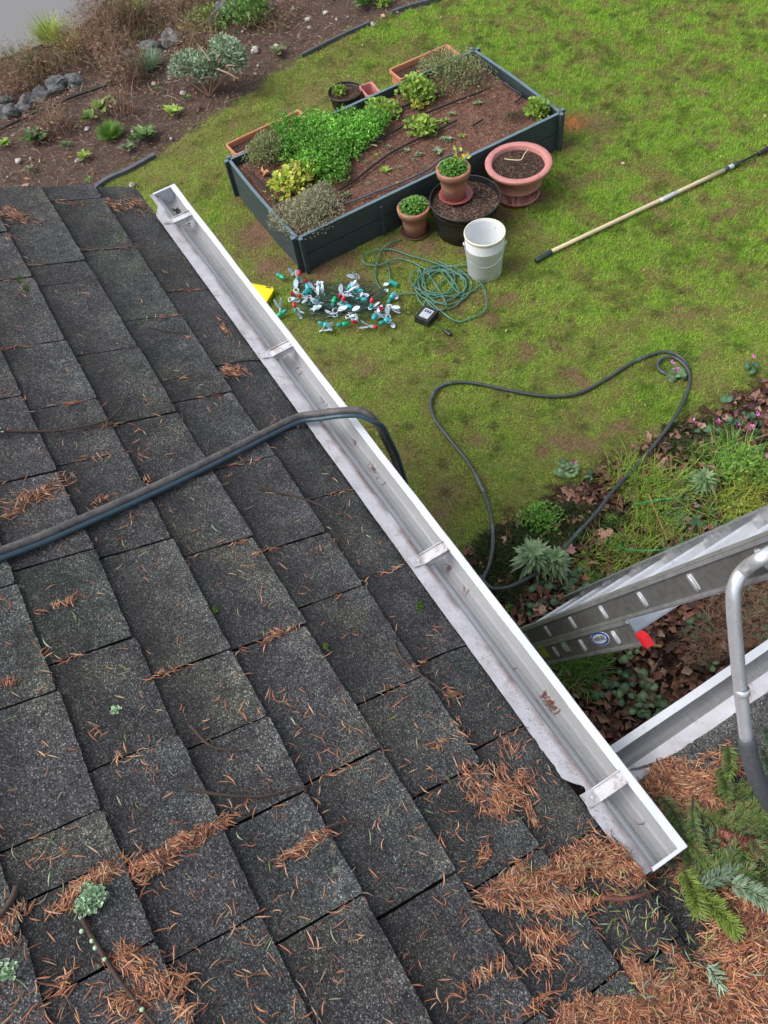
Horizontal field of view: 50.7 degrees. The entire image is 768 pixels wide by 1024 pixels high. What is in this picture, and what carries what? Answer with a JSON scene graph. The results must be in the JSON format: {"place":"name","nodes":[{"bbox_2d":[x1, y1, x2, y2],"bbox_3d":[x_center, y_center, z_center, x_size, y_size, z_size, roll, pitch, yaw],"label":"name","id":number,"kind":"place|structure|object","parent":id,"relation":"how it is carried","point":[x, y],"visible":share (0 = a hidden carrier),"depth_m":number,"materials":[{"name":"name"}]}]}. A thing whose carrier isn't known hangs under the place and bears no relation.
{"place":"outdoors","nodes":[
{"label":"outdoors","id":0,"kind":"place"},
{"bbox_2d":[0,0,103,57],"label":"road","id":1,"kind":"structure","parent":0,"point":[15,15],"depth_m":9.17,"materials":[{"name":"asphalt"}]},
{"bbox_2d":[0,0,767,808],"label":"ground","id":2,"kind":"structure","parent":0,"point":[98,160],"depth_m":6.36,"materials":[{"name":"plant"}]},
{"bbox_2d":[0,55,44,105],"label":"dry stems","id":3,"kind":"object","parent":2,"relation":"on","point":[2,82],"visible":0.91,"depth_m":8.32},
{"bbox_2d":[0,25,78,90],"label":"dry stems","id":4,"kind":"object","parent":2,"relation":"on","point":[34,56],"visible":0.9,"depth_m":8.47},
{"bbox_2d":[9,93,82,147],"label":"dry stems","id":5,"kind":"object","parent":2,"relation":"on","point":[55,118],"visible":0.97,"depth_m":7.83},
{"bbox_2d":[19,7,75,45],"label":"grass clump","id":6,"kind":"object","parent":2,"relation":"on","point":[47,32],"visible":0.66,"depth_m":8.80,"materials":[{"name":"green plant"}]},
{"bbox_2d":[45,75,68,95],"bbox_3d":[-3.354,-4.391,8.346,0.252,0.193,0.210,-30,59,-11],"label":"rock","id":7,"kind":"object","parent":2,"relation":"on","point":[55,83],"visible":0.89,"depth_m":8.29,"materials":[{"name":"stone"}]},
{"bbox_2d":[0,80,113,130],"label":"irrigation pipe","id":8,"kind":"object","parent":2,"relation":"on","point":[62,101],"visible":0.8,"depth_m":8.18,"materials":[{"name":"black plastic"}]},
{"bbox_2d":[41,1,130,76],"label":"dry stems","id":9,"kind":"object","parent":2,"relation":"on","point":[83,47],"visible":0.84,"depth_m":8.43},
{"bbox_2d":[62,0,155,46],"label":"dry stems","id":10,"kind":"object","parent":2,"relation":"on","point":[116,17],"visible":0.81,"depth_m":8.68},
{"bbox_2d":[0,0,217,93],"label":"verge weeds","id":11,"kind":"object","parent":2,"relation":"on","point":[141,31],"visible":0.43,"depth_m":8.77,"materials":[{"name":"brown plant"}]},
{"bbox_2d":[94,118,124,139],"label":"grass clump","id":12,"kind":"object","parent":2,"relation":"on","point":[108,131],"visible":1,"depth_m":7.76,"materials":[{"name":"green plant"}]},
{"bbox_2d":[83,68,145,128],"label":"dry stems","id":13,"kind":"object","parent":2,"relation":"on","point":[119,106],"visible":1,"depth_m":7.86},
{"bbox_2d":[81,20,161,92],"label":"dry stems","id":14,"kind":"object","parent":2,"relation":"on","point":[122,69],"visible":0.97,"depth_m":8.14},
{"bbox_2d":[94,153,155,186],"bbox_3d":[-2.422,-3.117,7.454,0.734,0.036,0.076,-39,62,-17],"label":"lawn edging","id":15,"kind":"object","parent":2,"relation":"on","point":[126,170],"visible":0.81,"depth_m":7.45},
{"bbox_2d":[129,43,163,72],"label":"grass clump","id":16,"kind":"object","parent":2,"relation":"on","point":[149,62],"visible":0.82,"depth_m":8.34,"materials":[{"name":"green plant"}]},
{"bbox_2d":[129,0,208,32],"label":"dry stems","id":17,"kind":"object","parent":2,"relation":"on","point":[171,9],"visible":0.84,"depth_m":8.78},
{"bbox_2d":[154,6,226,64],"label":"dry stems","id":18,"kind":"object","parent":2,"relation":"on","point":[196,40],"visible":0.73,"depth_m":8.25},
{"bbox_2d":[6,0,398,187],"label":"pebbles","id":19,"kind":"object","parent":2,"relation":"on","point":[255,49],"visible":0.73,"depth_m":8.30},
{"bbox_2d":[177,1,231,37],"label":"leafy bush","id":20,"kind":"object","parent":2,"relation":"on","point":[203,12],"visible":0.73,"depth_m":8.66,"materials":[{"name":"green plant"}]},
{"bbox_2d":[166,31,249,96],"bbox_3d":[-1.683,-4.308,7.813,0.951,0.549,0.754,4,59,10],"label":"sage shrub","id":21,"kind":"object","parent":2,"relation":"on","point":[201,64],"visible":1,"depth_m":7.71,"materials":[{"name":"green plant"}]},
{"bbox_2d":[216,0,273,32],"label":"leafy bush","id":22,"kind":"object","parent":2,"relation":"on","point":[244,5],"visible":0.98,"depth_m":8.51,"materials":[{"name":"green plant"}]},
{"bbox_2d":[226,110,304,156],"bbox_3d":[-1.015,-3.301,7.274,0.759,0.240,0.210,-32,60,-13],"label":"clay trough","id":23,"kind":"object","parent":2,"relation":"on","point":[235,147],"visible":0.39,"depth_m":7.19,"materials":[{"name":"ceramic"}]},
{"bbox_2d":[224,0,307,40],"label":"dry stems","id":24,"kind":"object","parent":2,"relation":"on","point":[281,10],"visible":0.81,"depth_m":8.56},
{"bbox_2d":[0,0,625,294],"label":"bark mulch","id":25,"kind":"object","parent":2,"relation":"on","point":[191,89],"visible":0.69,"depth_m":8.00,"materials":[{"name":"wood"}]},
{"bbox_2d":[301,21,370,57],"bbox_3d":[-0.491,-4.835,8.287,0.842,0.044,0.033,-33,60,-13],"label":"lawn edging","id":26,"kind":"object","parent":2,"relation":"on","point":[330,40],"visible":1,"depth_m":8.28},
{"bbox_2d":[274,268,410,331],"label":"string lights","id":27,"kind":"object","parent":2,"relation":"on","point":[344,297],"visible":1,"depth_m":6.21,"materials":[{"name":"multicoloured plastic"}]},
{"bbox_2d":[328,81,361,110],"bbox_3d":[-0.349,-3.824,7.543,0.322,0.200,0.322,-30,59,-11],"label":"nursery pot","id":28,"kind":"object","parent":2,"relation":"on","point":[353,94],"visible":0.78,"depth_m":7.47,"materials":[{"name":"black plastic"}]},
{"bbox_2d":[0,184,767,1023],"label":"house","id":29,"kind":"structure","parent":2,"relation":"on","point":[96,330],"depth_m":2.18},
{"bbox_2d":[0,393,124,436],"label":"twig","id":30,"kind":"object","parent":29,"relation":"on","point":[35,431],"visible":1,"depth_m":2.58,"materials":[{"name":"wood"}]},
{"bbox_2d":[73,878,155,1023],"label":"lichen twig","id":31,"kind":"object","parent":29,"relation":"on","point":[91,899],"visible":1,"depth_m":1.66,"materials":[{"name":"green plant"}]},
{"bbox_2d":[0,406,402,554],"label":"garden hose","id":32,"kind":"object","parent":29,"relation":"on","point":[56,529],"visible":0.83,"depth_m":2.59,"materials":[{"name":"rubber"}]},
{"bbox_2d":[0,413,408,561],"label":"garden hose","id":33,"kind":"object","parent":29,"relation":"on","point":[77,527],"visible":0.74,"depth_m":2.58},
{"bbox_2d":[187,786,307,797],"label":"twig","id":34,"kind":"object","parent":29,"relation":"on","point":[224,794],"visible":1,"depth_m":1.91,"materials":[{"name":"wood"}]},
{"bbox_2d":[0,194,767,1023],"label":"fallen needles","id":35,"kind":"object","parent":29,"relation":"on","point":[694,1000],"visible":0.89,"depth_m":1.90,"materials":[{"name":"plant"}]},
{"bbox_2d":[601,885,664,901],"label":"twig","id":36,"kind":"object","parent":35,"relation":"on","point":[616,898],"visible":0.97,"depth_m":1.96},
{"bbox_2d":[682,798,706,852],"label":"spruce sprig","id":37,"kind":"object","parent":35,"relation":"on","point":[691,811],"visible":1,"depth_m":2.16,"materials":[{"name":"green plant"}]},
{"bbox_2d":[680,827,716,870],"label":"spruce sprig","id":38,"kind":"object","parent":37,"relation":"on","point":[706,858],"visible":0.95,"depth_m":2.10,"materials":[{"name":"green plant"}]},
{"bbox_2d":[705,961,729,998],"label":"spruce sprig","id":39,"kind":"object","parent":35,"relation":"on","point":[715,980],"visible":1,"depth_m":1.88,"materials":[{"name":"green plant"}]},
{"bbox_2d":[730,873,767,912],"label":"spruce sprig","id":40,"kind":"object","parent":35,"relation":"on","point":[756,893],"visible":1,"depth_m":1.96,"materials":[{"name":"green plant"}]},
{"bbox_2d":[160,206,645,865],"bbox_3d":[-0.161,-0.269,2.951,0.130,0.096,3.375,-30,59,-11],"label":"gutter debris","id":41,"kind":"object","parent":29,"relation":"on","point":[178,210],"visible":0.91,"depth_m":2.41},
{"bbox_2d":[658,795,692,843],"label":"spruce sprig","id":42,"kind":"object","parent":29,"relation":"on","point":[669,807],"visible":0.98,"depth_m":2.20,"materials":[{"name":"green plant"}]},
{"bbox_2d":[676,869,710,921],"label":"spruce sprig","id":43,"kind":"object","parent":29,"relation":"on","point":[690,887],"visible":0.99,"depth_m":2.01,"materials":[{"name":"green plant"}]},
{"bbox_2d":[694,885,747,942],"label":"spruce sprig","id":44,"kind":"object","parent":29,"relation":"on","point":[730,923],"visible":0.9,"depth_m":1.96,"materials":[{"name":"green plant"}]},
{"bbox_2d":[697,807,745,832],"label":"spruce sprig","id":45,"kind":"object","parent":29,"relation":"on","point":[706,819],"visible":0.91,"depth_m":2.17,"materials":[{"name":"green plant"}]},
{"bbox_2d":[714,766,735,804],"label":"spruce sprig","id":46,"kind":"object","parent":29,"relation":"on","point":[726,786],"visible":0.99,"depth_m":2.23,"materials":[{"name":"green plant"}]},
{"bbox_2d":[706,809,743,842],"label":"spruce sprig","id":47,"kind":"object","parent":29,"relation":"on","point":[712,834],"visible":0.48,"depth_m":2.15,"materials":[{"name":"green plant"}]},
{"bbox_2d":[723,805,767,829],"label":"spruce sprig","id":48,"kind":"object","parent":47,"relation":"on","point":[736,817],"visible":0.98,"depth_m":2.13,"materials":[{"name":"green plant"}]},
{"bbox_2d":[696,859,761,890],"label":"spruce sprig","id":49,"kind":"object","parent":29,"relation":"on","point":[748,871],"visible":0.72,"depth_m":2.03,"materials":[{"name":"green plant"}]},
{"bbox_2d":[699,863,744,890],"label":"spruce sprig","id":50,"kind":"object","parent":49,"relation":"on","point":[722,877],"visible":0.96,"depth_m":2.03,"materials":[{"name":"green plant"}]},
{"bbox_2d":[719,745,739,781],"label":"spruce sprig","id":51,"kind":"object","parent":29,"relation":"on","point":[728,759],"visible":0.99,"depth_m":2.28,"materials":[{"name":"green plant"}]},
{"bbox_2d":[717,827,758,853],"bbox_3d":[0.925,0.854,2.109,0.108,0.067,0.047,23,64,20],"label":"spruce cone","id":52,"kind":"object","parent":29,"relation":"on","point":[723,834],"visible":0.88,"depth_m":2.11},
{"bbox_2d":[722,833,747,883],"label":"spruce sprig","id":53,"kind":"object","parent":52,"relation":"on","point":[735,846],"visible":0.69,"depth_m":2.09,"materials":[{"name":"green plant"}]},
{"bbox_2d":[728,816,767,836],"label":"spruce sprig","id":54,"kind":"object","parent":29,"relation":"on","point":[752,828],"visible":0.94,"depth_m":2.11,"materials":[{"name":"green plant"}]},
{"bbox_2d":[6,1,766,427],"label":"scattered leaves","id":55,"kind":"object","parent":2,"relation":"on","point":[348,75],"visible":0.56,"depth_m":7.68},
{"bbox_2d":[224,47,564,274],"bbox_3d":[0.093,-3.062,6.926,2.594,0.343,1.354,-30,59,-11],"label":"raised bed","id":56,"kind":"object","parent":2,"relation":"on","point":[371,213],"visible":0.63,"depth_m":6.73,"materials":[{"name":"soil"}]},
{"bbox_2d":[241,129,286,167],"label":"thyme bush","id":57,"kind":"object","parent":56,"relation":"on","point":[264,143],"visible":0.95,"depth_m":6.82,"materials":[{"name":"green plant"}]},
{"bbox_2d":[264,158,320,201],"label":"mint plant","id":58,"kind":"object","parent":56,"relation":"on","point":[283,174],"visible":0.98,"depth_m":6.56,"materials":[{"name":"yellow plant"}]},
{"bbox_2d":[267,187,345,239],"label":"thyme bush","id":59,"kind":"object","parent":56,"relation":"on","point":[302,205],"visible":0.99,"depth_m":6.34,"materials":[{"name":"green plant"}]},
{"bbox_2d":[268,102,390,185],"bbox_3d":[-0.527,-3.134,6.790,1.062,0.279,1.000,6,59,11],"label":"parsley bush","id":60,"kind":"object","parent":56,"relation":"on","point":[321,150],"visible":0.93,"depth_m":6.78,"materials":[{"name":"green plant"}]},
{"bbox_2d":[364,96,401,122],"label":"strawberry plant","id":61,"kind":"object","parent":56,"relation":"on","point":[394,108],"visible":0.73,"depth_m":7.02,"materials":[{"name":"green plant"}]},
{"bbox_2d":[394,71,439,104],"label":"strawberry plant","id":62,"kind":"object","parent":56,"relation":"on","point":[420,85],"visible":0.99,"depth_m":7.05,"materials":[{"name":"green plant"}]},
{"bbox_2d":[402,113,438,136],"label":"strawberry plant","id":63,"kind":"object","parent":56,"relation":"on","point":[423,121],"visible":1,"depth_m":6.80,"materials":[{"name":"green plant"}]},
{"bbox_2d":[417,44,497,100],"bbox_3d":[0.638,-3.938,7.140,0.604,0.278,0.785,-30,59,-11],"label":"oregano bush","id":64,"kind":"object","parent":56,"relation":"on","point":[447,68],"visible":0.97,"depth_m":7.13,"materials":[{"name":"green plant"}]},
{"bbox_2d":[522,96,549,121],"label":"strawberry plant","id":65,"kind":"object","parent":56,"relation":"on","point":[536,106],"visible":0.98,"depth_m":6.76,"materials":[{"name":"green plant"}]},
{"bbox_2d":[400,223,430,239],"bbox_3d":[0.258,-2.292,6.609,0.250,0.022,0.250,-30,59,-11],"label":"saucer","id":66,"kind":"object","parent":2,"relation":"on","point":[428,230],"visible":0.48,"depth_m":6.59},
{"bbox_2d":[397,197,429,237],"bbox_3d":[0.245,-2.354,6.510,0.268,0.240,0.268,-30,59,-11],"label":"clay pot","id":67,"kind":"object","parent":66,"relation":"on","point":[414,226],"visible":0.69,"depth_m":6.44,"materials":[{"name":"ceramic"}]},
{"bbox_2d":[398,194,428,215],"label":"potted greens","id":68,"kind":"object","parent":67,"relation":"on","point":[412,203],"visible":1,"depth_m":6.38,"materials":[{"name":"green plant"}]},
{"bbox_2d":[389,44,458,84],"bbox_3d":[0.384,-4.109,7.608,0.647,0.240,0.224,-30,59,-11],"label":"clay trough","id":69,"kind":"object","parent":2,"relation":"on","point":[399,72],"visible":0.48,"depth_m":7.54,"materials":[{"name":"ceramic"}]},
{"bbox_2d":[362,239,487,321],"bbox_3d":[0.325,-1.810,6.289,1.166,0.035,0.598,28,65,22],"label":"power cord","id":70,"kind":"object","parent":2,"relation":"on","point":[436,295],"visible":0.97,"depth_m":6.25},
{"bbox_2d":[414,305,451,336],"bbox_3d":[0.397,-1.421,6.026,0.322,0.060,0.145,30,66,23],"label":"outdoor timer","id":71,"kind":"object","parent":2,"relation":"on","point":[426,315],"visible":1,"depth_m":6.03,"materials":[{"name":"black plastic"}]},
{"bbox_2d":[429,175,500,246],"bbox_3d":[0.648,-2.381,6.456,0.564,0.300,0.564,-30,59,-11],"label":"black pot","id":72,"kind":"object","parent":2,"relation":"on","point":[452,222],"visible":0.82,"depth_m":6.36,"materials":[{"name":"plastic"}]},
{"bbox_2d":[439,185,472,204],"bbox_3d":[0.568,-2.504,6.397,0.270,0.022,0.270,-30,59,-11],"label":"saucer","id":73,"kind":"object","parent":72,"relation":"on","point":[468,194],"visible":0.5,"depth_m":6.38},
{"bbox_2d":[436,158,470,201],"bbox_3d":[0.542,-2.569,6.300,0.268,0.240,0.268,-30,59,-11],"label":"clay pot","id":74,"kind":"object","parent":73,"relation":"on","point":[453,189],"visible":0.69,"depth_m":6.23,"materials":[{"name":"ceramic"}]},
{"bbox_2d":[437,146,470,177],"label":"potted greens","id":75,"kind":"object","parent":74,"relation":"on","point":[448,166],"visible":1,"depth_m":6.16,"materials":[{"name":"green plant"}]},
{"bbox_2d":[463,218,506,282],"bbox_3d":[0.762,-1.967,6.137,0.312,0.377,0.312,-30,59,-11],"label":"bucket","id":76,"kind":"object","parent":2,"relation":"on","point":[485,243],"visible":1,"depth_m":6.08,"materials":[{"name":"white plastic"}]},
{"bbox_2d":[485,142,552,209],"bbox_3d":[1.087,-2.712,6.584,0.534,0.344,0.534,-30,59,-11],"label":"pink pot","id":77,"kind":"object","parent":2,"relation":"on","point":[517,172],"visible":1,"depth_m":6.50,"materials":[{"name":"ceramic"}]},
{"bbox_2d":[510,537,551,582],"bbox_3d":[0.880,0.281,4.777,0.300,0.275,0.283,-30,59,-11],"label":"euphorbia","id":78,"kind":"object","parent":2,"relation":"on","point":[531,553],"visible":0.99,"depth_m":4.71,"materials":[{"name":"green plant"}]},
{"bbox_2d":[518,579,559,616],"bbox_3d":[0.909,0.515,4.737,0.267,0.056,0.242,-30,59,-11],"label":"cyclamen","id":79,"kind":"object","parent":2,"relation":"on","point":[553,600],"visible":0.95,"depth_m":4.72,"materials":[{"name":"green plant"}]},
{"bbox_2d":[515,499,566,541],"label":"bright herb","id":80,"kind":"object","parent":2,"relation":"on","point":[535,507],"visible":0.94,"depth_m":4.99,"materials":[{"name":"green plant"}]},
{"bbox_2d":[542,545,572,586],"bbox_3d":[1.006,0.303,4.770,0.235,0.240,0.223,13,60,14],"label":"euphorbia","id":81,"kind":"object","parent":2,"relation":"on","point":[556,562],"visible":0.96,"depth_m":4.71,"materials":[{"name":"green plant"}]},
{"bbox_2d":[429,350,691,590],"bbox_3d":[1.326,-0.297,5.161,1.805,0.132,1.927,-12,57,0],"label":"garden hose","id":82,"kind":"object","parent":2,"relation":"on","point":[681,360],"visible":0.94,"depth_m":5.38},
{"bbox_2d":[553,458,579,477],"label":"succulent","id":83,"kind":"object","parent":2,"relation":"on","point":[565,469],"visible":1,"depth_m":5.20,"materials":[{"name":"green plant"}]},
{"bbox_2d":[548,651,624,705],"bbox_3d":[1.073,0.828,4.474,0.487,0.162,0.494,25,64,21],"label":"grass clump","id":84,"kind":"object","parent":2,"relation":"on","point":[590,669],"visible":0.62,"depth_m":4.46,"materials":[{"name":"green plant"}]},
{"bbox_2d":[565,519,633,578],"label":"grass clump","id":85,"kind":"object","parent":2,"relation":"on","point":[596,561],"visible":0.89,"depth_m":4.85,"materials":[{"name":"green plant"}]},
{"bbox_2d":[465,415,748,608],"bbox_3d":[1.395,-0.080,5.040,2.043,0.060,0.566,-30,59,-11],"label":"creeping groundcover","id":86,"kind":"object","parent":2,"relation":"on","point":[506,551],"visible":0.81,"depth_m":4.96,"materials":[{"name":"green plant"}]},
{"bbox_2d":[464,376,767,745],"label":"leaf litter","id":87,"kind":"object","parent":2,"relation":"on","point":[682,680],"visible":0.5,"depth_m":4.71,"materials":[{"name":"plant"}]},
{"bbox_2d":[588,675,619,699],"bbox_3d":[1.200,0.960,4.425,0.182,0.050,0.143,-30,59,-11],"label":"cyclamen","id":88,"kind":"object","parent":87,"relation":"on","point":[607,688],"visible":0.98,"depth_m":4.41,"materials":[{"name":"green plant"}]},
{"bbox_2d":[634,693,667,719],"bbox_3d":[1.425,1.045,4.345,0.171,0.058,0.150,16,61,16],"label":"cyclamen","id":89,"kind":"object","parent":87,"relation":"on","point":[662,703],"visible":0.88,"depth_m":4.34,"materials":[{"name":"green plant"}]},
{"bbox_2d":[680,612,717,645],"bbox_3d":[1.764,0.654,4.546,0.214,0.058,0.169,-30,59,-11],"label":"cyclamen","id":90,"kind":"object","parent":87,"relation":"on","point":[690,620],"visible":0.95,"depth_m":4.56,"materials":[{"name":"green plant"}]},
{"bbox_2d":[591,436,670,504],"bbox_3d":[1.554,-0.253,5.058,0.499,0.220,0.543,19,62,18],"label":"grass clump","id":91,"kind":"object","parent":2,"relation":"on","point":[623,467],"visible":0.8,"depth_m":5.10,"materials":[{"name":"green plant"}]},
{"bbox_2d":[614,668,662,716],"bbox_3d":[1.381,0.998,4.381,0.249,0.064,0.228,-30,59,-11],"label":"cyclamen","id":92,"kind":"object","parent":2,"relation":"on","point":[623,688],"visible":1,"depth_m":4.38,"materials":[{"name":"green plant"}]},
{"bbox_2d":[601,496,684,563],"bbox_3d":[1.525,0.118,4.833,0.544,0.212,0.555,22,63,19],"label":"grass clump","id":93,"kind":"object","parent":2,"relation":"on","point":[642,546],"visible":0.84,"depth_m":4.86,"materials":[{"name":"green plant"}]},
{"bbox_2d":[520,504,767,813],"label":"extension ladder","id":94,"kind":"object","parent":2,"relation":"on","point":[617,611],"visible":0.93,"depth_m":2.28,"materials":[{"name":"metal"}]},
{"bbox_2d":[623,491,671,524],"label":"leafy plant","id":95,"kind":"object","parent":2,"relation":"on","point":[656,508],"visible":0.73,"depth_m":4.95,"materials":[{"name":"green plant"}]},
{"bbox_2d":[534,146,767,262],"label":"pole","id":96,"kind":"object","parent":2,"relation":"on","point":[541,257],"visible":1,"depth_m":6.44,"materials":[{"name":"brown wood"}]},
{"bbox_2d":[618,453,717,530],"bbox_3d":[1.713,-0.165,4.961,0.702,0.256,0.653,-30,59,-11],"label":"grass clump","id":97,"kind":"object","parent":2,"relation":"on","point":[665,484],"visible":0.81,"depth_m":4.99,"materials":[{"name":"green plant"}]},
{"bbox_2d":[661,494,702,529],"bbox_3d":[1.812,-0.014,4.940,0.252,0.112,0.245,31,67,23],"label":"cyclamen","id":98,"kind":"object","parent":2,"relation":"on","point":[680,520],"visible":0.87,"depth_m":4.94,"materials":[{"name":"green plant"}]},
{"bbox_2d":[685,467,718,510],"bbox_3d":[1.988,-0.153,4.959,0.190,0.200,0.271,-30,59,-11],"label":"euphorbia","id":99,"kind":"object","parent":2,"relation":"on","point":[708,482],"visible":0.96,"depth_m":4.93,"materials":[{"name":"green plant"}]},
{"bbox_2d":[686,502,726,537],"bbox_3d":[1.964,0.076,4.882,0.295,0.058,0.300,-30,59,-11],"label":"cyclamen","id":100,"kind":"object","parent":2,"relation":"on","point":[698,522],"visible":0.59,"depth_m":4.88,"materials":[{"name":"green plant"}]},
{"bbox_2d":[691,476,748,527],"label":"grass clump","id":101,"kind":"object","parent":2,"relation":"on","point":[708,509],"visible":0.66,"depth_m":4.92,"materials":[{"name":"green plant"}]},
{"bbox_2d":[691,417,767,490],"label":"grass clump","id":102,"kind":"object","parent":2,"relation":"on","point":[719,459],"visible":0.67,"depth_m":5.09,"materials":[{"name":"green plant"}]},
{"bbox_2d":[709,492,760,521],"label":"leafy plant","id":103,"kind":"object","parent":2,"relation":"on","point":[729,508],"visible":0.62,"depth_m":4.89,"materials":[{"name":"green plant"}]},
{"bbox_2d":[705,451,767,522],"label":"grass clump","id":104,"kind":"object","parent":2,"relation":"on","point":[750,493],"visible":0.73,"depth_m":4.94,"materials":[{"name":"green plant"}]},
{"bbox_2d":[714,442,767,492],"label":"leafy plant","id":105,"kind":"object","parent":2,"relation":"on","point":[743,460],"visible":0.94,"depth_m":5.01,"materials":[{"name":"green plant"}]},
{"bbox_2d":[724,410,763,438],"bbox_3d":[2.326,-0.574,5.209,0.234,0.143,0.238,-30,59,-11],"label":"cyclamen","id":106,"kind":"object","parent":2,"relation":"on","point":[751,415],"visible":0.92,"depth_m":5.24,"materials":[{"name":"green plant"}]},
{"bbox_2d":[106,0,767,553],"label":"lawn grass","id":107,"kind":"structure","parent":0,"point":[722,84],"depth_m":6.51,"materials":[{"name":"plant"}]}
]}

